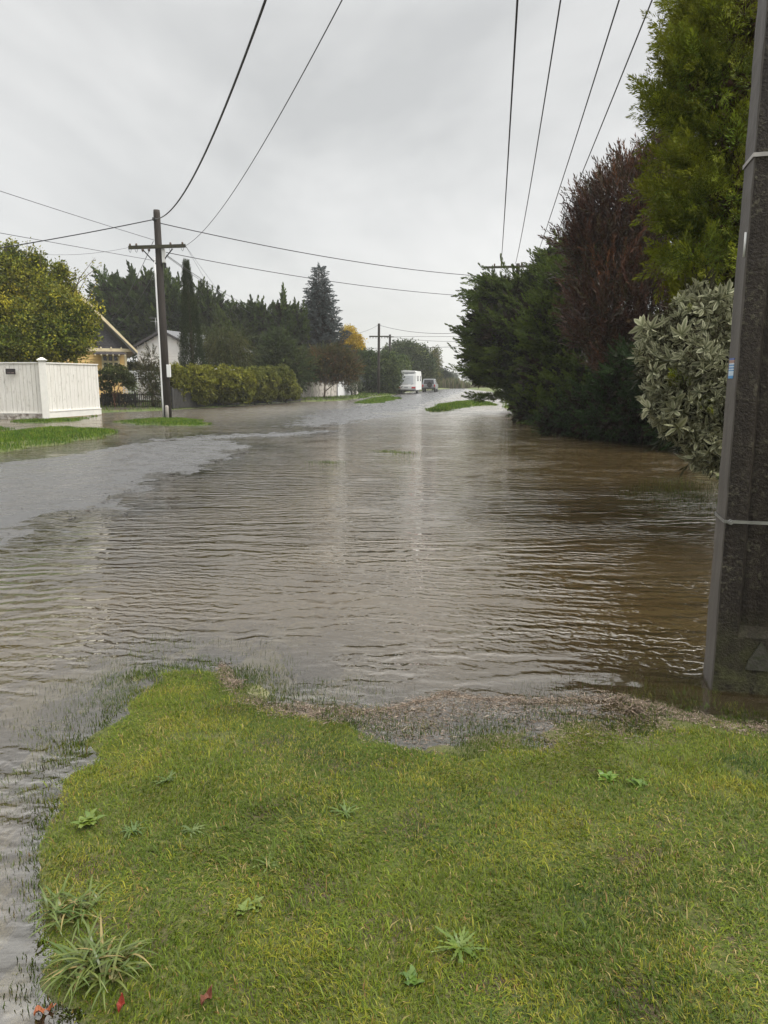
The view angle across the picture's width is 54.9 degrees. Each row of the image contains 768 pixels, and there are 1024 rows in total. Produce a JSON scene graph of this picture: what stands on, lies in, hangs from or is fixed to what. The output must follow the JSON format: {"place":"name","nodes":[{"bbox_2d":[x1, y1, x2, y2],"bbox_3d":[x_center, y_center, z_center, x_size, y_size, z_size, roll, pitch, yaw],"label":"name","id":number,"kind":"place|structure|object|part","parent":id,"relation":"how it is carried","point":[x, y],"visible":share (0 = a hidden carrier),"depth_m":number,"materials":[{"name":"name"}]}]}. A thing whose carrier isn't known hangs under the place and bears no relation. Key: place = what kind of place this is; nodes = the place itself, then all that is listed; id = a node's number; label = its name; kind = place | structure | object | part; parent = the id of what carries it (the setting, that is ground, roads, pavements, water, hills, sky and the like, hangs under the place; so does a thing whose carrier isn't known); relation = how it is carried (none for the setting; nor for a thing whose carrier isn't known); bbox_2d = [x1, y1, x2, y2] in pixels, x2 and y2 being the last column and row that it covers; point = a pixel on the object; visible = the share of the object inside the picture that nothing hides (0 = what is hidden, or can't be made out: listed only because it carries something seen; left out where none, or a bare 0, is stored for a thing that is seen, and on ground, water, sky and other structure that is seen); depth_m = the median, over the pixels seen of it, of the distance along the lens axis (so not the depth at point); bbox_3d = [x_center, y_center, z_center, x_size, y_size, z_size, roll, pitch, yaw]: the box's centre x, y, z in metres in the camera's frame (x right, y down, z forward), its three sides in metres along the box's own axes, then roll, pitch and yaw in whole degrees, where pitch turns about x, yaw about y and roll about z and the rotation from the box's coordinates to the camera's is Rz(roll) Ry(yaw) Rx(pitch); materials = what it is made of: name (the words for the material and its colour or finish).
{"place":"outdoors","nodes":[
{"label":"outdoors","id":0,"kind":"place"},
{"bbox_2d":[0,391,718,513],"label":"verge grass","id":1,"kind":"structure","parent":0,"point":[7,435],"depth_m":23.24,"materials":[{"name":"green plant"}]},
{"bbox_2d":[0,0,729,380],"label":"sky","id":2,"kind":"structure","parent":0,"point":[390,146],"materials":[{"name":"grey"}]},
{"bbox_2d":[0,388,748,773],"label":"water","id":3,"kind":"structure","parent":0,"point":[464,536],"depth_m":7.36,"materials":[{"name":"liquid"}]},
{"bbox_2d":[34,1003,55,1015],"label":"fallen leaf","id":4,"kind":"object","parent":3,"relation":"on","point":[38,1008],"visible":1,"depth_m":1.90,"materials":[{"name":"orange plant"}]},
{"bbox_2d":[0,381,767,1023],"bbox_3d":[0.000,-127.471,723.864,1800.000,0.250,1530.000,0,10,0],"label":"ground","id":5,"kind":"structure","parent":0,"point":[72,483],"depth_m":3.26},
{"bbox_2d":[0,357,101,418],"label":"board fence","id":6,"kind":"object","parent":5,"relation":"on","point":[65,389],"visible":0.94,"depth_m":30.88,"materials":[{"name":"white paint"}]},
{"bbox_2d":[5,369,15,373],"bbox_3d":[-15.364,-5.779,30.439,0.400,0.230,0.030,0,10,0],"label":"name plaque","id":7,"kind":"object","parent":6,"relation":"attached to","point":[10,371],"visible":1,"depth_m":30.43,"materials":[{"name":"grey metal"}]},
{"bbox_2d":[0,236,105,402],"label":"yellowing tree","id":8,"kind":"object","parent":5,"relation":"on","point":[50,322],"visible":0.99,"depth_m":34.35,"materials":[{"name":"green plant"}]},
{"bbox_2d":[25,871,112,942],"bbox_3d":[-0.954,1.189,2.242,0.251,0.079,0.293,0,10,0],"label":"grass tuft","id":9,"kind":"object","parent":5,"relation":"on","point":[58,902],"visible":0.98,"depth_m":2.23,"materials":[{"name":"green plant"}]},
{"bbox_2d":[71,808,105,827],"bbox_3d":[-1.063,1.102,2.654,0.081,0.022,0.108,5,11,27],"label":"lawn weed","id":10,"kind":"object","parent":5,"relation":"on","point":[89,819],"visible":1,"depth_m":2.66,"materials":[{"name":"green plant"}]},
{"bbox_2d":[34,910,163,1013],"bbox_3d":[-0.769,1.220,2.008,0.356,0.097,0.299,0,10,0],"label":"grass tuft","id":11,"kind":"object","parent":5,"relation":"on","point":[85,964],"visible":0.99,"depth_m":2.00,"materials":[{"name":"green plant"}]},
{"bbox_2d":[60,294,137,404],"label":"bungalow","id":12,"kind":"object","parent":5,"relation":"on","point":[120,353],"visible":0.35,"depth_m":44.46,"materials":[{"name":"beige paint"}]},
{"bbox_2d":[101,354,119,373],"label":"window","id":13,"kind":"structure","parent":12,"relation":"in","point":[113,360],"depth_m":44.63,"materials":[{"name":"grey glass"}]},
{"bbox_2d":[98,363,138,406],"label":"garden shrub","id":14,"kind":"object","parent":5,"relation":"on","point":[124,376],"visible":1,"depth_m":40.62,"materials":[{"name":"green plant"}]},
{"bbox_2d":[99,389,138,405],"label":"garden shrub","id":15,"kind":"object","parent":5,"relation":"on","point":[109,397],"visible":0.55,"depth_m":41.80,"materials":[{"name":"green plant"}]},
{"bbox_2d":[85,259,155,360],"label":"cypress tree","id":16,"kind":"object","parent":5,"relation":"on","point":[113,289],"visible":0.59,"depth_m":71.92,"materials":[{"name":"green plant"}]},
{"bbox_2d":[101,393,161,406],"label":"garden fence","id":17,"kind":"object","parent":5,"relation":"on","point":[135,400],"visible":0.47,"depth_m":41.44,"materials":[{"name":"black metal"}]},
{"bbox_2d":[118,820,146,838],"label":"lawn weed","id":18,"kind":"object","parent":5,"relation":"on","point":[133,828],"visible":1,"depth_m":2.62,"materials":[{"name":"green plant"}]},
{"bbox_2d":[123,371,160,399],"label":"lattice screen","id":19,"kind":"object","parent":5,"relation":"on","point":[137,375],"visible":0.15,"depth_m":42.48,"materials":[{"name":"white paint"}]},
{"bbox_2d":[127,357,159,403],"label":"garden shrub","id":20,"kind":"object","parent":5,"relation":"on","point":[130,367],"visible":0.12,"depth_m":45.89,"materials":[{"name":"green plant"}]},
{"bbox_2d":[131,343,172,406],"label":"garden shrub","id":21,"kind":"object","parent":5,"relation":"on","point":[153,388],"visible":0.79,"depth_m":40.94,"materials":[{"name":"green plant"}]},
{"bbox_2d":[123,263,186,341],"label":"cypress tree","id":22,"kind":"object","parent":5,"relation":"on","point":[173,298],"visible":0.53,"depth_m":71.90,"materials":[{"name":"green plant"}]},
{"bbox_2d":[128,209,185,417],"bbox_3d":[-9.160,-7.904,30.526,2.304,8.647,0.439,0,10,0],"label":"power pole","id":23,"kind":"object","parent":5,"relation":"on","point":[159,261],"visible":0.99,"depth_m":30.32,"materials":[{"name":"wood"}]},
{"bbox_2d":[4,248,124,254],"bbox_3d":[-18.965,-14.089,33.693,19.381,5.536,0.011,5,11,26],"label":"power line","id":24,"kind":"object","parent":23,"relation":"attached to","point":[72,254],"visible":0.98,"depth_m":31.26,"materials":[{"name":"metal"}]},
{"bbox_2d":[0,219,151,247],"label":"power line","id":25,"kind":"object","parent":23,"relation":"attached to","point":[76,234],"visible":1,"depth_m":28.94,"materials":[{"name":"metal"}]},
{"bbox_2d":[1,191,152,239],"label":"power line","id":26,"kind":"object","parent":23,"relation":"attached to","point":[72,214],"visible":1,"depth_m":24.54,"materials":[{"name":"metal"}]},
{"bbox_2d":[1,233,154,260],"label":"power line","id":27,"kind":"object","parent":23,"relation":"attached to","point":[74,246],"visible":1,"depth_m":24.86,"materials":[{"name":"metal"}]},
{"bbox_2d":[111,241,153,319],"bbox_3d":[-12.918,-11.287,37.343,0.019,1.999,16.164,-5,11,-26],"label":"power line","id":28,"kind":"object","parent":23,"relation":"attached to","point":[133,283],"visible":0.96,"depth_m":35.71,"materials":[{"name":"metal"}]},
{"bbox_2d":[168,257,249,312],"bbox_3d":[-9.520,-12.752,43.177,0.020,0.118,26.544,-1,10,-3],"label":"power line","id":29,"kind":"object","parent":23,"relation":"attached to","point":[206,284],"visible":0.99,"depth_m":37.91,"materials":[{"name":"metal"}]},
{"bbox_2d":[168,256,250,306],"bbox_3d":[-9.765,-13.533,45.069,0.026,0.823,30.565,-1,10,-3],"label":"power line","id":30,"kind":"object","parent":23,"relation":"attached to","point":[202,279],"visible":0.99,"depth_m":37.20,"materials":[{"name":"metal"}]},
{"bbox_2d":[155,0,266,219],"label":"power line","id":31,"kind":"object","parent":23,"relation":"attached to","point":[241,64],"visible":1,"depth_m":14.22,"materials":[{"name":"metal"}]},
{"bbox_2d":[186,247,265,369],"bbox_3d":[-7.749,-10.408,48.569,0.010,7.236,36.721,0,10,1],"label":"power line","id":32,"kind":"object","parent":23,"relation":"attached to","point":[220,304],"visible":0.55,"depth_m":35.66,"materials":[{"name":"metal"}]},
{"bbox_2d":[187,0,342,244],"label":"power line","id":33,"kind":"object","parent":23,"relation":"attached to","point":[281,111],"visible":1,"depth_m":12.86,"materials":[{"name":"metal"}]},
{"bbox_2d":[166,252,461,295],"bbox_3d":[-0.197,-11.806,38.266,23.935,0.443,0.028,-9,14,-43],"label":"power line","id":34,"kind":"object","parent":23,"relation":"attached to","point":[304,277],"visible":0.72,"depth_m":34.70,"materials":[{"name":"metal"}]},
{"bbox_2d":[161,223,476,275],"bbox_3d":[-1.441,-13.028,37.952,0.036,0.401,22.339,9,14,42],"label":"power line","id":35,"kind":"object","parent":23,"relation":"attached to","point":[305,253],"visible":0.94,"depth_m":35.28,"materials":[{"name":"metal"}]},
{"bbox_2d":[153,769,178,784],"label":"lawn weed","id":36,"kind":"object","parent":5,"relation":"on","point":[167,779],"visible":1,"depth_m":2.94,"materials":[{"name":"green plant"}]},
{"bbox_2d":[165,405,168,416],"bbox_3d":[-9.071,-4.077,30.954,0.149,0.760,0.146,0,10,0],"label":"marker post","id":37,"kind":"object","parent":5,"relation":"on","point":[166,411],"visible":0.79,"depth_m":30.88,"materials":[{"name":"white plastic"}]},
{"bbox_2d":[177,258,209,367],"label":"columnar cypress","id":38,"kind":"object","parent":5,"relation":"on","point":[189,302],"visible":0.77,"depth_m":44.41,"materials":[{"name":"green plant"}]},
{"bbox_2d":[180,823,206,837],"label":"lawn weed","id":39,"kind":"object","parent":5,"relation":"on","point":[194,828],"visible":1,"depth_m":2.59,"materials":[{"name":"green plant"}]},
{"bbox_2d":[133,330,254,397],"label":"weatherboard house","id":40,"kind":"structure","parent":5,"relation":"on","point":[173,347],"depth_m":53.80,"materials":[{"name":"white paint"}]},
{"bbox_2d":[200,985,211,1005],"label":"fallen leaf","id":41,"kind":"object","parent":5,"relation":"on","point":[206,995],"visible":1,"depth_m":1.90,"materials":[{"name":"brown plant"}]},
{"bbox_2d":[160,361,259,405],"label":"clipped shrub","id":42,"kind":"object","parent":5,"relation":"on","point":[225,384],"visible":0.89,"depth_m":43.49,"materials":[{"name":"green plant"}]},
{"bbox_2d":[187,276,236,333],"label":"cypress tree","id":43,"kind":"object","parent":5,"relation":"on","point":[207,300],"visible":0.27,"depth_m":72.12,"materials":[{"name":"green plant"}]},
{"bbox_2d":[188,310,262,369],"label":"weeping tree","id":44,"kind":"object","parent":5,"relation":"on","point":[230,350],"visible":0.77,"depth_m":50.19,"materials":[{"name":"green plant"}]},
{"bbox_2d":[171,385,300,408],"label":"garden fence","id":45,"kind":"object","parent":5,"relation":"on","point":[175,402],"visible":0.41,"depth_m":42.10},
{"bbox_2d":[201,294,290,360],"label":"cypress tree","id":46,"kind":"object","parent":5,"relation":"on","point":[258,310],"visible":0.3,"depth_m":70.36,"materials":[{"name":"green plant"}]},
{"bbox_2d":[236,895,263,914],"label":"lawn weed","id":47,"kind":"object","parent":5,"relation":"on","point":[242,907],"visible":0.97,"depth_m":2.22,"materials":[{"name":"green plant"}]},
{"bbox_2d":[251,853,280,873],"bbox_3d":[-0.379,1.135,2.392,0.100,0.021,0.099,6,12,29],"label":"lawn weed","id":48,"kind":"object","parent":5,"relation":"on","point":[271,863],"visible":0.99,"depth_m":2.40,"materials":[{"name":"green plant"}]},
{"bbox_2d":[245,363,302,403],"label":"clipped shrub","id":49,"kind":"object","parent":5,"relation":"on","point":[280,385],"visible":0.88,"depth_m":49.23,"materials":[{"name":"green plant"}]},
{"bbox_2d":[240,325,320,395],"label":"garden tree","id":50,"kind":"object","parent":5,"relation":"on","point":[292,352],"visible":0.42,"depth_m":56.12,"materials":[{"name":"green plant"}]},
{"bbox_2d":[263,282,311,351],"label":"cypress tree","id":51,"kind":"object","parent":5,"relation":"on","point":[293,319],"visible":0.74,"depth_m":68.95,"materials":[{"name":"green plant"}]},
{"bbox_2d":[301,378,357,397],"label":"paling fence","id":52,"kind":"object","parent":5,"relation":"on","point":[318,390],"visible":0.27,"depth_m":66.05,"materials":[{"name":"white paint"}]},
{"bbox_2d":[296,263,364,383],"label":"blue spruce","id":53,"kind":"object","parent":5,"relation":"on","point":[320,307],"visible":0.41,"depth_m":72.86,"materials":[{"name":"green plant"}]},
{"bbox_2d":[296,340,366,397],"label":"russet shrub","id":54,"kind":"object","parent":5,"relation":"on","point":[335,370],"visible":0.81,"depth_m":61.61,"materials":[{"name":"plant"}]},
{"bbox_2d":[327,798,362,817],"bbox_3d":[-0.138,1.081,2.690,0.117,0.023,0.111,-8,13,-39],"label":"lawn weed","id":55,"kind":"object","parent":5,"relation":"on","point":[346,812],"visible":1,"depth_m":2.69,"materials":[{"name":"green plant"}]},
{"bbox_2d":[339,324,367,349],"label":"golden tree","id":56,"kind":"object","parent":5,"relation":"on","point":[356,340],"visible":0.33,"depth_m":85.12,"materials":[{"name":"yellow plant"}]},
{"bbox_2d":[344,373,364,394],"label":"grey green shrub","id":57,"kind":"object","parent":5,"relation":"on","point":[349,387],"visible":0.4,"depth_m":70.71,"materials":[{"name":"green plant"}]},
{"bbox_2d":[369,323,387,393],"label":"power pole","id":58,"kind":"object","parent":5,"relation":"on","point":[378,369],"visible":0.92,"depth_m":79.72,"materials":[{"name":"wood"}]},
{"bbox_2d":[380,325,451,333],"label":"power line","id":59,"kind":"object","parent":58,"relation":"attached to","point":[420,332],"visible":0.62,"depth_m":70.25,"materials":[{"name":"metal"}]},
{"bbox_2d":[383,336,459,336],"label":"power line","id":60,"kind":"object","parent":58,"relation":"attached to","point":[421,336],"visible":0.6,"depth_m":72.40,"materials":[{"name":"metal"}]},
{"bbox_2d":[351,347,412,393],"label":"tall hedge","id":61,"kind":"object","parent":5,"relation":"on","point":[392,366],"visible":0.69,"depth_m":83.45,"materials":[{"name":"green plant"}]},
{"bbox_2d":[0,632,767,1023],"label":"lawn grass","id":62,"kind":"structure","parent":5,"relation":"on","point":[620,934],"depth_m":2.46,"materials":[{"name":"green plant"}]},
{"bbox_2d":[116,992,124,1012],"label":"fallen leaf","id":63,"kind":"object","parent":62,"relation":"on","point":[120,1003],"visible":1,"depth_m":1.90,"materials":[{"name":"red plant"}]},
{"bbox_2d":[389,334,390,350],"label":"power pole","id":64,"kind":"object","parent":5,"relation":"on","point":[390,342],"visible":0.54,"depth_m":101.37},
{"bbox_2d":[380,337,438,389],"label":"garden tree","id":65,"kind":"object","parent":5,"relation":"on","point":[423,361],"visible":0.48,"depth_m":114.23,"materials":[{"name":"green plant"}]},
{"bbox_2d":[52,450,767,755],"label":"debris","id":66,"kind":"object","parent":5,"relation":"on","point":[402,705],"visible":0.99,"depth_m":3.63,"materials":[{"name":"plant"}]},
{"bbox_2d":[398,370,421,393],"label":"caravan","id":67,"kind":"object","parent":5,"relation":"on","point":[412,381],"visible":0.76,"depth_m":85.69,"materials":[{"name":"white paint"}]},
{"bbox_2d":[400,375,412,383],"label":"rear window","id":68,"kind":"structure","parent":67,"relation":"in","point":[408,379],"depth_m":85.62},
{"bbox_2d":[399,964,424,985],"bbox_3d":[0.070,1.217,1.938,0.050,0.015,0.072,-5,11,-27],"label":"lawn weed","id":69,"kind":"object","parent":5,"relation":"on","point":[409,975],"visible":1,"depth_m":1.94,"materials":[{"name":"green plant"}]},
{"bbox_2d":[422,379,437,391],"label":"parked car","id":70,"kind":"object","parent":5,"relation":"on","point":[429,384],"visible":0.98,"depth_m":97.62,"materials":[{"name":"silver metal"}]},
{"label":"rear window","id":71,"kind":"part","parent":70,"relation":"part of","materials":[{"name":"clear glass"}]},
{"bbox_2d":[429,344,443,389],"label":"garden tree","id":72,"kind":"object","parent":5,"relation":"on","point":[436,352],"visible":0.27,"depth_m":121.13,"materials":[{"name":"green plant"}]},
{"bbox_2d":[439,367,452,380],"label":"tree","id":73,"kind":"object","parent":5,"relation":"on","point":[446,373],"visible":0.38,"depth_m":146.71,"materials":[{"name":"green plant"}]},
{"bbox_2d":[448,370,459,378],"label":"field tree","id":74,"kind":"object","parent":5,"relation":"on","point":[455,375],"visible":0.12,"depth_m":323.24,"materials":[{"name":"green plant"}]},
{"bbox_2d":[431,924,487,966],"bbox_3d":[0.207,1.185,2.036,0.161,0.040,0.168,0,10,0],"label":"lawn weed","id":75,"kind":"object","parent":5,"relation":"on","point":[453,942],"visible":0.99,"depth_m":2.04,"materials":[{"name":"green plant"}]},
{"bbox_2d":[438,377,499,387],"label":"rank grass","id":76,"kind":"structure","parent":5,"relation":"on","point":[453,383],"depth_m":142.66,"materials":[{"name":"green plant"}]},
{"bbox_2d":[445,230,565,412],"bbox_3d":[6.826,-8.723,35.449,7.886,9.301,6.545,0,10,0],"label":"cypress tree","id":77,"kind":"object","parent":5,"relation":"on","point":[492,350],"visible":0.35,"depth_m":34.87,"materials":[{"name":"green plant"}]},
{"bbox_2d":[485,263,528,275],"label":"power pole","id":78,"kind":"object","parent":5,"relation":"on","point":[516,265],"visible":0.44,"depth_m":45.81,"materials":[{"name":"wood"}]},
{"bbox_2d":[501,0,518,258],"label":"power line","id":79,"kind":"object","parent":78,"relation":"attached to","point":[516,16],"visible":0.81,"depth_m":12.65,"materials":[{"name":"metal"}]},
{"bbox_2d":[515,0,560,263],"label":"power line","id":80,"kind":"object","parent":78,"relation":"attached to","point":[542,109],"visible":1,"depth_m":17.74,"materials":[{"name":"metal"}]},
{"bbox_2d":[540,0,619,246],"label":"power line","id":81,"kind":"object","parent":78,"relation":"attached to","point":[586,102],"visible":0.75,"depth_m":18.23,"materials":[{"name":"metal"}]},
{"bbox_2d":[551,0,652,246],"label":"power line","id":82,"kind":"object","parent":78,"relation":"attached to","point":[615,89],"visible":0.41,"depth_m":17.58,"materials":[{"name":"metal"}]},
{"bbox_2d":[505,228,621,427],"bbox_3d":[6.963,-6.893,26.479,4.873,8.515,6.468,0,10,0],"label":"cypress tree","id":83,"kind":"object","parent":5,"relation":"on","point":[547,368],"visible":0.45,"depth_m":26.39,"materials":[{"name":"green plant"}]},
{"bbox_2d":[525,334,682,452],"bbox_3d":[6.308,-3.187,19.144,3.060,3.506,7.380,-3,11,-17],"label":"cypress tree","id":84,"kind":"object","parent":5,"relation":"on","point":[606,405],"visible":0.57,"depth_m":19.19,"materials":[{"name":"green plant"}]},
{"bbox_2d":[597,769,618,782],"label":"lawn weed","id":85,"kind":"object","parent":5,"relation":"on","point":[608,776],"visible":1,"depth_m":2.94,"materials":[{"name":"green plant"}]},
{"bbox_2d":[626,777,648,787],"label":"lawn weed","id":86,"kind":"object","parent":5,"relation":"on","point":[635,781],"visible":1,"depth_m":2.88,"materials":[{"name":"green plant"}]},
{"bbox_2d":[538,112,738,374],"bbox_3d":[8.017,-6.541,20.802,6.769,9.199,5.031,-7,12,-35],"label":"red leaved tree","id":87,"kind":"object","parent":5,"relation":"on","point":[614,233],"visible":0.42,"depth_m":19.74,"materials":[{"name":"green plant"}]},
{"bbox_2d":[621,258,733,483],"bbox_3d":[3.384,-1.024,7.423,1.956,3.017,1.803,0,10,0],"label":"variegated shrub","id":88,"kind":"object","parent":5,"relation":"on","point":[680,339],"visible":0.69,"depth_m":7.12,"materials":[{"name":"green plant"}]},
{"bbox_2d":[620,0,757,412],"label":"golden cypress","id":89,"kind":"object","parent":5,"relation":"on","point":[705,72],"visible":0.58,"depth_m":7.51,"materials":[{"name":"green plant"}]},
{"bbox_2d":[702,0,767,698],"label":"concrete power pole","id":90,"kind":"object","parent":5,"relation":"on","point":[736,658],"visible":0.98,"depth_m":3.69,"materials":[{"name":"concrete"}]}
]}

